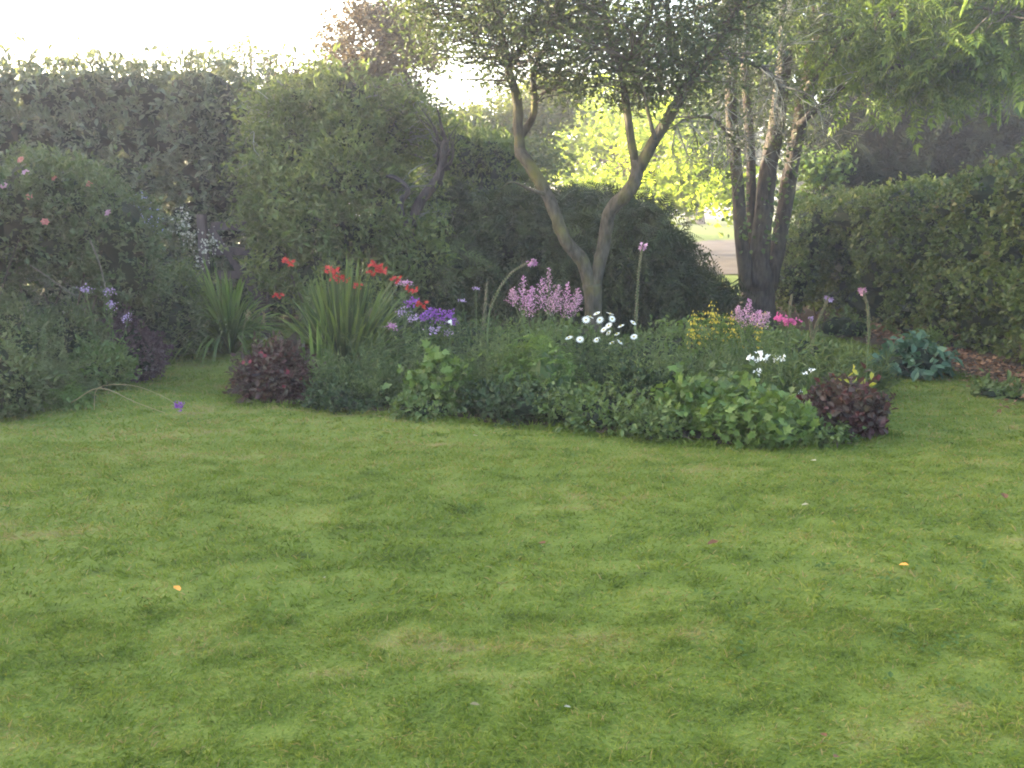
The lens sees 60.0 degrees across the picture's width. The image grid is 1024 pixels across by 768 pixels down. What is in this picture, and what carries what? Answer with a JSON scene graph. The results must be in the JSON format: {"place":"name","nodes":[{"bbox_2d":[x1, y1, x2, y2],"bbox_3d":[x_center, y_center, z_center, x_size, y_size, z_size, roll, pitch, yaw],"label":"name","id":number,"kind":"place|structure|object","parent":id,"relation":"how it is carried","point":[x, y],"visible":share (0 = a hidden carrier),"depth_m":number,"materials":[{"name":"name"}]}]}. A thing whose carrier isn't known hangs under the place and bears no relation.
{"place":"outdoors","nodes":[
{"label":"outdoors","id":0,"kind":"place"},
{"bbox_2d":[172,315,301,357],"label":"border soil","id":1,"kind":"structure","parent":0,"point":[291,320],"depth_m":14.06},
{"bbox_2d":[0,324,57,419],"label":"border plant","id":2,"kind":"object","parent":1,"relation":"on","point":[21,388],"visible":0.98,"depth_m":7.03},
{"bbox_2d":[0,286,75,363],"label":"border plant","id":3,"kind":"object","parent":1,"relation":"on","point":[7,314],"visible":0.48,"depth_m":8.10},
{"bbox_2d":[0,317,89,373],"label":"border plant","id":4,"kind":"object","parent":1,"relation":"on","point":[43,347],"visible":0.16,"depth_m":7.94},
{"bbox_2d":[32,342,103,407],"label":"border plant","id":5,"kind":"object","parent":1,"relation":"on","point":[60,382],"visible":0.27,"depth_m":7.67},
{"bbox_2d":[35,289,116,365],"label":"border plant","id":6,"kind":"object","parent":1,"relation":"on","point":[75,325],"visible":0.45,"depth_m":8.53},
{"bbox_2d":[0,126,185,322],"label":"rose bush","id":7,"kind":"object","parent":1,"relation":"on","point":[66,218],"visible":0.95,"depth_m":8.65,"materials":[{"name":"plant"}]},
{"bbox_2d":[63,323,141,390],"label":"border plant","id":8,"kind":"object","parent":1,"relation":"on","point":[108,365],"visible":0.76,"depth_m":8.31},
{"bbox_2d":[76,283,131,388],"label":"pale flower","id":9,"kind":"object","parent":1,"relation":"on","point":[109,330],"visible":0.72,"depth_m":8.43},
{"bbox_2d":[71,388,164,412],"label":"dry stalk","id":10,"kind":"object","parent":1,"relation":"on","point":[114,392],"visible":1,"depth_m":7.09,"materials":[{"name":"plant"}]},
{"bbox_2d":[93,296,175,382],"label":"ornamental plant","id":11,"kind":"object","parent":1,"relation":"on","point":[152,356],"visible":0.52,"depth_m":9.08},
{"bbox_2d":[77,249,211,360],"bbox_3d":[-4.286,-0.933,10.422,1.524,1.539,1.484,-6,12,-28],"label":"border shrub","id":12,"kind":"object","parent":1,"relation":"on","point":[164,312],"visible":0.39,"depth_m":10.18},
{"bbox_2d":[0,27,314,324],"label":"hedge","id":13,"kind":"object","parent":1,"relation":"on","point":[134,102],"visible":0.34,"depth_m":12.97,"materials":[{"name":"plant"}]},
{"bbox_2d":[167,206,191,270],"bbox_3d":[-4.182,-1.348,11.350,0.290,1.817,0.285,0,11,0],"label":"white phlox","id":14,"kind":"object","parent":1,"relation":"on","point":[182,224],"visible":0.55,"depth_m":11.26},
{"bbox_2d":[165,260,205,283],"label":"border plant","id":15,"kind":"object","parent":1,"relation":"on","point":[181,263],"visible":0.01,"depth_m":11.23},
{"bbox_2d":[178,223,198,281],"bbox_3d":[-4.064,-1.231,11.288,0.256,1.599,0.224,-5,12,-23],"label":"white phlox","id":16,"kind":"object","parent":1,"relation":"on","point":[189,232],"visible":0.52,"depth_m":11.20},
{"bbox_2d":[171,275,214,355],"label":"border plant","id":17,"kind":"object","parent":1,"relation":"on","point":[201,305],"visible":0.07,"depth_m":10.69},
{"bbox_2d":[193,226,224,290],"bbox_3d":[-3.824,-1.192,11.170,0.428,1.562,0.319,0,11,0],"label":"white phlox","id":18,"kind":"object","parent":1,"relation":"on","point":[205,252],"visible":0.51,"depth_m":11.10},
{"bbox_2d":[165,258,295,366],"bbox_3d":[-3.659,-0.957,10.861,1.988,1.267,2.225,-9,14,-39],"label":"daylily","id":19,"kind":"object","parent":1,"relation":"on","point":[225,327],"visible":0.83,"depth_m":10.72,"materials":[{"name":"plant"}]},
{"bbox_2d":[196,214,270,337],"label":"garden gate","id":20,"kind":"structure","parent":1,"relation":"on","point":[202,225],"depth_m":12.14,"materials":[{"name":"grey wood"}]},
{"bbox_2d":[0,0,1020,216],"label":"sky","id":21,"kind":"structure","parent":0,"point":[130,26],"materials":[{"name":"white"}]},
{"bbox_2d":[0,217,1023,767],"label":"lawn","id":22,"kind":"structure","parent":0,"point":[706,231],"depth_m":3.79,"materials":[{"name":"plant"}]},
{"bbox_2d":[3,54,127,281],"bbox_3d":[-9.815,-4.374,19.055,5.366,5.135,3.198,0,11,0],"label":"hedgerow tree","id":23,"kind":"object","parent":22,"relation":"on","point":[18,78],"visible":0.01,"depth_m":18.33,"materials":[{"name":"green plant"}]},
{"bbox_2d":[36,363,106,412],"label":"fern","id":24,"kind":"object","parent":22,"relation":"on","point":[65,404],"visible":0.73,"depth_m":7.46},
{"bbox_2d":[94,384,184,411],"bbox_3d":[-3.043,0.131,7.234,0.970,0.248,0.112,5,12,24],"label":"scabious","id":25,"kind":"object","parent":22,"relation":"on","point":[176,405],"visible":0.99,"depth_m":7.12,"materials":[{"name":"plant"}]},
{"bbox_2d":[114,63,252,240],"bbox_3d":[-6.701,-4.304,19.048,5.448,5.005,3.172,0,11,0],"label":"hedgerow tree","id":26,"kind":"object","parent":22,"relation":"on","point":[121,150],"visible":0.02,"depth_m":18.36,"materials":[{"name":"green plant"}]},
{"bbox_2d":[213,25,286,245],"bbox_3d":[-4.786,-3.919,16.549,1.180,5.267,1.314,-10,15,-42],"label":"birch tree","id":27,"kind":"object","parent":22,"relation":"on","point":[249,54],"visible":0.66,"depth_m":16.13,"materials":[{"name":"green plant"}]},
{"bbox_2d":[411,63,590,191],"bbox_3d":[-1.084,-5.368,22.348,6.351,5.632,4.681,0,11,0],"label":"shrub tree","id":28,"kind":"object","parent":22,"relation":"on","point":[544,156],"visible":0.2,"depth_m":21.86,"materials":[{"name":"green plant"}]},
{"bbox_2d":[539,68,782,236],"bbox_3d":[4.428,-7.557,29.074,4.844,6.976,11.491,-9,14,-38],"label":"maple tree","id":29,"kind":"object","parent":22,"relation":"on","point":[604,140],"visible":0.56,"depth_m":28.10,"materials":[{"name":"yellow plant"}]},
{"bbox_2d":[596,60,793,223],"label":"distant tree","id":30,"kind":"object","parent":22,"relation":"on","point":[697,212],"depth_m":59.57,"materials":[{"name":"green plant"}]},
{"bbox_2d":[755,137,823,221],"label":"distant tree","id":31,"kind":"object","parent":22,"relation":"on","point":[798,185],"depth_m":56.12,"materials":[{"name":"green plant"}]},
{"bbox_2d":[671,0,1017,157],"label":"lime tree","id":32,"kind":"object","parent":22,"relation":"on","point":[810,121],"visible":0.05,"depth_m":20.93,"materials":[{"name":"green plant"}]},
{"bbox_2d":[797,20,1023,196],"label":"conifer tree","id":33,"kind":"object","parent":22,"relation":"on","point":[943,150],"visible":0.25,"depth_m":16.79,"materials":[{"name":"plant"}]},
{"bbox_2d":[868,329,963,381],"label":"cabbage plant","id":34,"kind":"object","parent":22,"relation":"on","point":[915,360],"visible":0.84,"depth_m":9.26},
{"bbox_2d":[226,319,884,445],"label":"bed soil","id":35,"kind":"structure","parent":0,"point":[698,434],"depth_m":7.00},
{"bbox_2d":[221,330,327,403],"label":"barberry bush","id":36,"kind":"object","parent":35,"relation":"on","point":[276,371],"visible":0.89,"depth_m":7.67,"materials":[{"name":"plant"}]},
{"bbox_2d":[297,314,338,394],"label":"iris","id":37,"kind":"object","parent":35,"relation":"on","point":[318,342],"visible":0.26,"depth_m":7.96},
{"bbox_2d":[306,345,354,386],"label":"feathery plant","id":38,"kind":"object","parent":35,"relation":"on","point":[337,369],"visible":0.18,"depth_m":7.82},
{"bbox_2d":[286,353,390,414],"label":"leafy plant","id":39,"kind":"object","parent":35,"relation":"on","point":[338,399],"visible":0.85,"depth_m":7.29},
{"bbox_2d":[207,19,487,323],"bbox_3d":[-2.120,-2.633,11.693,3.683,4.296,3.057,0,11,0],"label":"lilac bush","id":40,"kind":"object","parent":35,"relation":"on","point":[302,206],"visible":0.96,"depth_m":11.41,"materials":[{"name":"plant"}]},
{"bbox_2d":[299,344,403,394],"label":"feathery plant","id":41,"kind":"object","parent":35,"relation":"on","point":[368,367],"visible":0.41,"depth_m":7.57,"materials":[{"name":"leaves"},{"name":"stems"}]},
{"bbox_2d":[265,0,463,188],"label":"plum tree","id":42,"kind":"object","parent":35,"relation":"on","point":[361,16],"visible":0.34,"depth_m":12.97,"materials":[{"name":"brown plant"}]},
{"bbox_2d":[338,365,408,405],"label":"feathery plant","id":43,"kind":"object","parent":35,"relation":"on","point":[396,388],"visible":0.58,"depth_m":7.39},
{"bbox_2d":[270,250,477,376],"bbox_3d":[-1.232,-0.595,8.382,2.105,1.406,1.404,0,11,0],"label":"crocosmia","id":44,"kind":"object","parent":35,"relation":"on","point":[336,310],"visible":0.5,"depth_m":8.21,"materials":[{"name":"plant"}]},
{"bbox_2d":[339,290,408,379],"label":"feathery plant","id":45,"kind":"object","parent":35,"relation":"on","point":[374,344],"visible":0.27,"depth_m":8.04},
{"bbox_2d":[384,323,399,376],"bbox_3d":[-1.073,-0.179,8.005,0.225,0.771,0.173,-9,14,-39],"label":"bergamot","id":46,"kind":"object","parent":35,"relation":"on","point":[390,325],"visible":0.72,"depth_m":7.99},
{"bbox_2d":[342,325,451,396],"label":"feathery plant","id":47,"kind":"object","parent":35,"relation":"on","point":[414,359],"visible":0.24,"depth_m":7.76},
{"bbox_2d":[395,279,412,350],"bbox_3d":[-0.977,-0.409,8.168,0.180,1.112,0.199,0,11,0],"label":"yarrow","id":48,"kind":"object","parent":35,"relation":"on","point":[405,282],"visible":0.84,"depth_m":8.08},
{"bbox_2d":[366,282,448,348],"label":"leafy plant","id":49,"kind":"object","parent":35,"relation":"on","point":[411,323],"visible":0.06,"depth_m":9.20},
{"bbox_2d":[379,373,463,422],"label":"leafy plant","id":50,"kind":"object","parent":35,"relation":"on","point":[420,407],"visible":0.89,"depth_m":7.06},
{"bbox_2d":[386,103,462,314],"bbox_3d":[-1.115,-2.210,11.516,0.973,2.763,0.509,0,11,0],"label":"dead stump","id":51,"kind":"object","parent":35,"relation":"on","point":[443,152],"visible":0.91,"depth_m":11.29,"materials":[{"name":"grey wood"}]},
{"bbox_2d":[395,306,453,359],"bbox_3d":[-0.811,-0.259,8.192,0.545,0.926,0.294,0,11,0],"label":"mauve phlox","id":52,"kind":"object","parent":35,"relation":"on","point":[416,318],"visible":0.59,"depth_m":8.13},
{"bbox_2d":[402,296,458,351],"bbox_3d":[-0.745,-0.338,8.239,0.528,0.964,0.318,-7,13,-33],"label":"purple phlox","id":53,"kind":"object","parent":35,"relation":"on","point":[450,316],"visible":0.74,"depth_m":8.21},
{"bbox_2d":[380,338,482,406],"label":"leafy plant","id":54,"kind":"object","parent":35,"relation":"on","point":[433,358],"visible":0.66,"depth_m":7.25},
{"bbox_2d":[397,313,514,386],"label":"feathery plant","id":55,"kind":"object","parent":35,"relation":"on","point":[455,347],"visible":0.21,"depth_m":8.01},
{"bbox_2d":[431,350,480,408],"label":"feathery plant","id":56,"kind":"object","parent":35,"relation":"on","point":[463,386],"visible":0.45,"depth_m":7.21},
{"bbox_2d":[458,287,479,363],"bbox_3d":[-0.398,-0.444,8.659,0.277,1.022,0.172,4,11,19],"label":"faded yarrow","id":57,"kind":"object","parent":35,"relation":"on","point":[462,301],"visible":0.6,"depth_m":8.61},
{"bbox_2d":[417,310,542,368],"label":"leafy plant","id":58,"kind":"object","parent":35,"relation":"on","point":[469,334],"visible":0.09,"depth_m":9.16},
{"bbox_2d":[408,108,552,208],"bbox_3d":[-0.588,-2.676,14.194,2.524,3.429,2.078,0,11,0],"label":"hazel bush","id":59,"kind":"object","parent":35,"relation":"on","point":[497,157],"visible":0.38,"depth_m":13.76,"materials":[{"name":"plant"}]},
{"bbox_2d":[482,281,487,383],"bbox_3d":[-0.258,-0.455,8.492,0.384,1.056,0.407,-7,13,-32],"label":"foxglove","id":60,"kind":"object","parent":35,"relation":"on","point":[486,301],"visible":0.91,"depth_m":8.40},
{"bbox_2d":[452,333,535,406],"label":"feathery plant","id":61,"kind":"object","parent":35,"relation":"on","point":[500,369],"visible":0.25,"depth_m":7.40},
{"bbox_2d":[374,155,616,342],"bbox_3d":[-0.011,-1.632,12.417,3.840,3.054,3.304,0,11,0],"label":"yew bush","id":62,"kind":"object","parent":35,"relation":"on","point":[502,240],"visible":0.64,"depth_m":11.49,"materials":[{"name":"plant"}]},
{"bbox_2d":[470,317,522,389],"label":"feathery plant","id":63,"kind":"object","parent":35,"relation":"on","point":[507,336],"visible":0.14,"depth_m":8.04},
{"bbox_2d":[484,258,537,384],"bbox_3d":[-0.100,-0.469,7.919,0.665,1.299,0.355,0,11,0],"label":"foxglove","id":64,"kind":"object","parent":35,"relation":"on","point":[533,262],"visible":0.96,"depth_m":7.87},
{"bbox_2d":[469,313,573,383],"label":"feathery plant","id":65,"kind":"object","parent":35,"relation":"on","point":[495,331],"visible":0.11,"depth_m":8.16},
{"bbox_2d":[456,361,587,427],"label":"leafy plant","id":66,"kind":"object","parent":35,"relation":"on","point":[501,400],"visible":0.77,"depth_m":6.94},
{"bbox_2d":[479,330,594,391],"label":"leafy plant","id":67,"kind":"object","parent":35,"relation":"on","point":[543,355],"visible":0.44,"depth_m":7.34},
{"bbox_2d":[503,268,582,374],"bbox_3d":[0.328,-0.432,7.967,0.717,1.241,0.641,8,14,37],"label":"astilbe","id":68,"kind":"object","parent":35,"relation":"on","point":[527,298],"visible":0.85,"depth_m":7.89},
{"bbox_2d":[497,170,609,216],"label":"yew bush","id":69,"kind":"object","parent":35,"relation":"on","point":[573,194],"visible":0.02,"depth_m":12.93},
{"bbox_2d":[478,308,652,372],"bbox_3d":[0.420,-0.358,9.279,1.759,0.967,1.670,-5,12,-23],"label":"leafy plant","id":70,"kind":"object","parent":35,"relation":"on","point":[560,330],"visible":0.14,"depth_m":9.10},
{"bbox_2d":[553,338,606,395],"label":"feathery plant","id":71,"kind":"object","parent":35,"relation":"on","point":[583,376],"visible":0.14,"depth_m":7.45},
{"bbox_2d":[528,373,652,436],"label":"leafy plant","id":72,"kind":"object","parent":35,"relation":"on","point":[583,409],"visible":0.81,"depth_m":6.72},
{"bbox_2d":[558,322,626,377],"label":"feathery plant","id":73,"kind":"object","parent":35,"relation":"on","point":[574,344],"visible":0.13,"depth_m":8.04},
{"bbox_2d":[373,0,812,337],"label":"fruit tree","id":74,"kind":"object","parent":35,"relation":"on","point":[539,23],"visible":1,"depth_m":9.46,"materials":[{"name":"green plant"}]},
{"bbox_2d":[554,312,648,378],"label":"shasta daisy","id":75,"kind":"object","parent":35,"relation":"on","point":[586,319],"visible":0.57,"depth_m":7.88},
{"bbox_2d":[560,336,652,394],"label":"feathery plant","id":76,"kind":"object","parent":35,"relation":"on","point":[601,363],"visible":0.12,"depth_m":7.51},
{"bbox_2d":[605,351,673,396],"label":"feathery plant","id":77,"kind":"object","parent":35,"relation":"on","point":[648,372],"visible":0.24,"depth_m":7.09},
{"bbox_2d":[606,395,672,426],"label":"feathery plant","id":78,"kind":"object","parent":35,"relation":"on","point":[653,403],"visible":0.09,"depth_m":6.62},
{"bbox_2d":[634,242,647,357],"bbox_3d":[1.139,-0.586,8.254,0.376,1.456,0.425,8,13,36],"label":"foxglove","id":79,"kind":"object","parent":35,"relation":"on","point":[642,247],"visible":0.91,"depth_m":8.17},
{"bbox_2d":[594,347,691,404],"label":"leafy plant","id":80,"kind":"object","parent":35,"relation":"on","point":[630,375],"visible":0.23,"depth_m":7.04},
{"bbox_2d":[603,388,695,442],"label":"leafy plant","id":81,"kind":"object","parent":35,"relation":"on","point":[654,424],"visible":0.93,"depth_m":6.46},
{"bbox_2d":[537,168,763,339],"bbox_3d":[1.630,-1.495,12.025,3.205,2.938,2.734,9,14,40],"label":"yew bush","id":82,"kind":"object","parent":35,"relation":"on","point":[676,283],"visible":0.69,"depth_m":11.31,"materials":[{"name":"plant"}]},
{"bbox_2d":[595,323,706,382],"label":"feathery plant","id":83,"kind":"object","parent":35,"relation":"on","point":[661,355],"visible":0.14,"depth_m":7.56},
{"bbox_2d":[590,314,753,374],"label":"leafy plant","id":84,"kind":"object","parent":35,"relation":"on","point":[677,339],"visible":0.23,"depth_m":9.12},
{"bbox_2d":[648,361,728,435],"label":"leafy plant","id":85,"kind":"object","parent":35,"relation":"on","point":[681,390],"visible":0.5,"depth_m":6.65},
{"bbox_2d":[662,349,735,383],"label":"feathery plant","id":86,"kind":"object","parent":35,"relation":"on","point":[701,366],"visible":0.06,"depth_m":7.25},
{"bbox_2d":[654,324,772,381],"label":"feathery plant","id":87,"kind":"object","parent":35,"relation":"on","point":[689,362],"visible":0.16,"depth_m":7.46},
{"bbox_2d":[647,301,785,375],"bbox_3d":[1.917,-0.290,8.053,1.390,0.940,0.790,0,11,0],"label":"loosestrife","id":88,"kind":"object","parent":35,"relation":"on","point":[705,322],"visible":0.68,"depth_m":8.02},
{"bbox_2d":[675,359,795,404],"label":"leafy plant","id":89,"kind":"object","parent":35,"relation":"on","point":[727,378],"visible":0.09,"depth_m":6.88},
{"bbox_2d":[675,370,821,449],"bbox_3d":[1.714,0.183,6.506,1.078,0.670,0.933,0,11,0],"label":"leafy plant","id":90,"kind":"object","parent":35,"relation":"on","point":[771,418],"visible":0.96,"depth_m":6.32,"materials":[{"name":"plant"}]},
{"bbox_2d":[728,298,779,379],"bbox_3d":[2.078,-0.277,7.860,0.859,0.957,0.660,0,11,0],"label":"astilbe","id":91,"kind":"object","parent":35,"relation":"on","point":[758,315],"visible":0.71,"depth_m":7.80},
{"bbox_2d":[696,318,821,359],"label":"leafy plant","id":92,"kind":"object","parent":35,"relation":"on","point":[763,334],"visible":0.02,"depth_m":9.55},
{"bbox_2d":[746,351,785,389],"bbox_3d":[2.068,0.060,7.237,0.353,0.676,0.260,0,11,0],"label":"white campion","id":93,"kind":"object","parent":35,"relation":"on","point":[759,359],"visible":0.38,"depth_m":7.19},
{"bbox_2d":[718,325,823,392],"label":"feathery plant","id":94,"kind":"object","parent":35,"relation":"on","point":[768,352],"visible":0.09,"depth_m":7.52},
{"bbox_2d":[753,346,808,400],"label":"feathery plant","id":95,"kind":"object","parent":35,"relation":"on","point":[786,379],"visible":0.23,"depth_m":7.00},
{"bbox_2d":[773,312,802,371],"bbox_3d":[2.473,-0.247,8.037,0.254,0.836,0.277,6,12,28],"label":"pink mallow","id":96,"kind":"object","parent":35,"relation":"on","point":[780,317],"visible":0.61,"depth_m":7.96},
{"bbox_2d":[787,293,792,363],"bbox_3d":[2.511,-0.328,8.054,0.406,0.986,0.463,0,11,0],"label":"foxglove","id":97,"kind":"object","parent":35,"relation":"on","point":[790,306],"visible":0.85,"depth_m":8.01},
{"bbox_2d":[744,325,859,380],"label":"leafy plant","id":98,"kind":"object","parent":35,"relation":"on","point":[806,346],"visible":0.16,"depth_m":8.59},
{"bbox_2d":[795,368,815,393],"bbox_3d":[2.319,0.148,7.043,0.233,0.554,0.179,0,11,0],"label":"white campion","id":99,"kind":"object","parent":35,"relation":"on","point":[806,383],"visible":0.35,"depth_m":7.01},
{"bbox_2d":[808,316,813,369],"bbox_3d":[2.780,-0.236,8.192,0.346,0.794,0.383,-8,13,-36],"label":"foxglove","id":100,"kind":"object","parent":35,"relation":"on","point":[810,318],"visible":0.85,"depth_m":8.15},
{"bbox_2d":[799,296,833,380],"bbox_3d":[2.814,-0.338,8.268,0.423,0.976,0.338,4,11,19],"label":"foxglove","id":101,"kind":"object","parent":35,"relation":"on","point":[827,298],"visible":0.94,"depth_m":8.22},
{"bbox_2d":[761,330,876,395],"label":"feathery plant","id":102,"kind":"object","parent":35,"relation":"on","point":[834,369],"visible":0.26,"depth_m":7.35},
{"bbox_2d":[784,413,866,448],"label":"leafy plant","id":103,"kind":"object","parent":35,"relation":"on","point":[825,436],"visible":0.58,"depth_m":6.27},
{"bbox_2d":[790,362,898,440],"bbox_3d":[2.438,0.165,6.582,0.767,0.737,0.701,7,13,34],"label":"heuchera","id":104,"kind":"object","parent":35,"relation":"on","point":[858,405],"visible":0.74,"depth_m":6.46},
{"bbox_2d":[807,334,906,392],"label":"feathery plant","id":105,"kind":"object","parent":35,"relation":"on","point":[882,371],"visible":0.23,"depth_m":8.29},
{"bbox_2d":[858,287,890,397],"bbox_3d":[3.221,-0.359,8.124,0.435,1.069,0.398,-3,11,-16],"label":"foxglove","id":106,"kind":"object","parent":35,"relation":"on","point":[862,291],"visible":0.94,"depth_m":8.03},
{"bbox_2d":[692,237,771,273],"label":"driveway","id":107,"kind":"structure","parent":0,"point":[724,251],"depth_m":29.16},
{"bbox_2d":[732,299,1023,388],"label":"hedge soil","id":108,"kind":"structure","parent":0,"point":[809,313],"depth_m":11.58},
{"bbox_2d":[772,191,839,318],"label":"holly bush","id":109,"kind":"object","parent":108,"relation":"on","point":[808,251],"visible":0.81,"depth_m":14.32,"materials":[{"name":"green plant"}]},
{"bbox_2d":[774,143,858,222],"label":"hazel bush","id":110,"kind":"object","parent":108,"relation":"on","point":[821,172],"visible":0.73,"depth_m":16.87,"materials":[{"name":"green plant"}]},
{"bbox_2d":[652,0,1023,330],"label":"ash tree","id":111,"kind":"object","parent":108,"relation":"on","point":[760,252],"visible":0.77,"depth_m":11.91,"materials":[{"name":"green plant"}]},
{"bbox_2d":[815,305,878,339],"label":"seedling","id":112,"kind":"object","parent":108,"relation":"on","point":[846,327],"visible":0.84,"depth_m":12.15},
{"bbox_2d":[803,137,1023,370],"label":"hedge","id":113,"kind":"object","parent":108,"relation":"on","point":[940,253],"visible":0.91,"depth_m":11.42,"materials":[{"name":"green plant"}]},
{"bbox_2d":[898,325,953,348],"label":"seedling","id":114,"kind":"object","parent":108,"relation":"on","point":[935,336],"visible":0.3,"depth_m":11.19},
{"bbox_2d":[851,319,1023,414],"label":"leaves","id":115,"kind":"object","parent":108,"relation":"on","point":[964,355],"visible":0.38,"depth_m":9.91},
{"bbox_2d":[960,368,1023,401],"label":"seedling","id":116,"kind":"object","parent":108,"relation":"on","point":[987,387],"visible":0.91,"depth_m":8.34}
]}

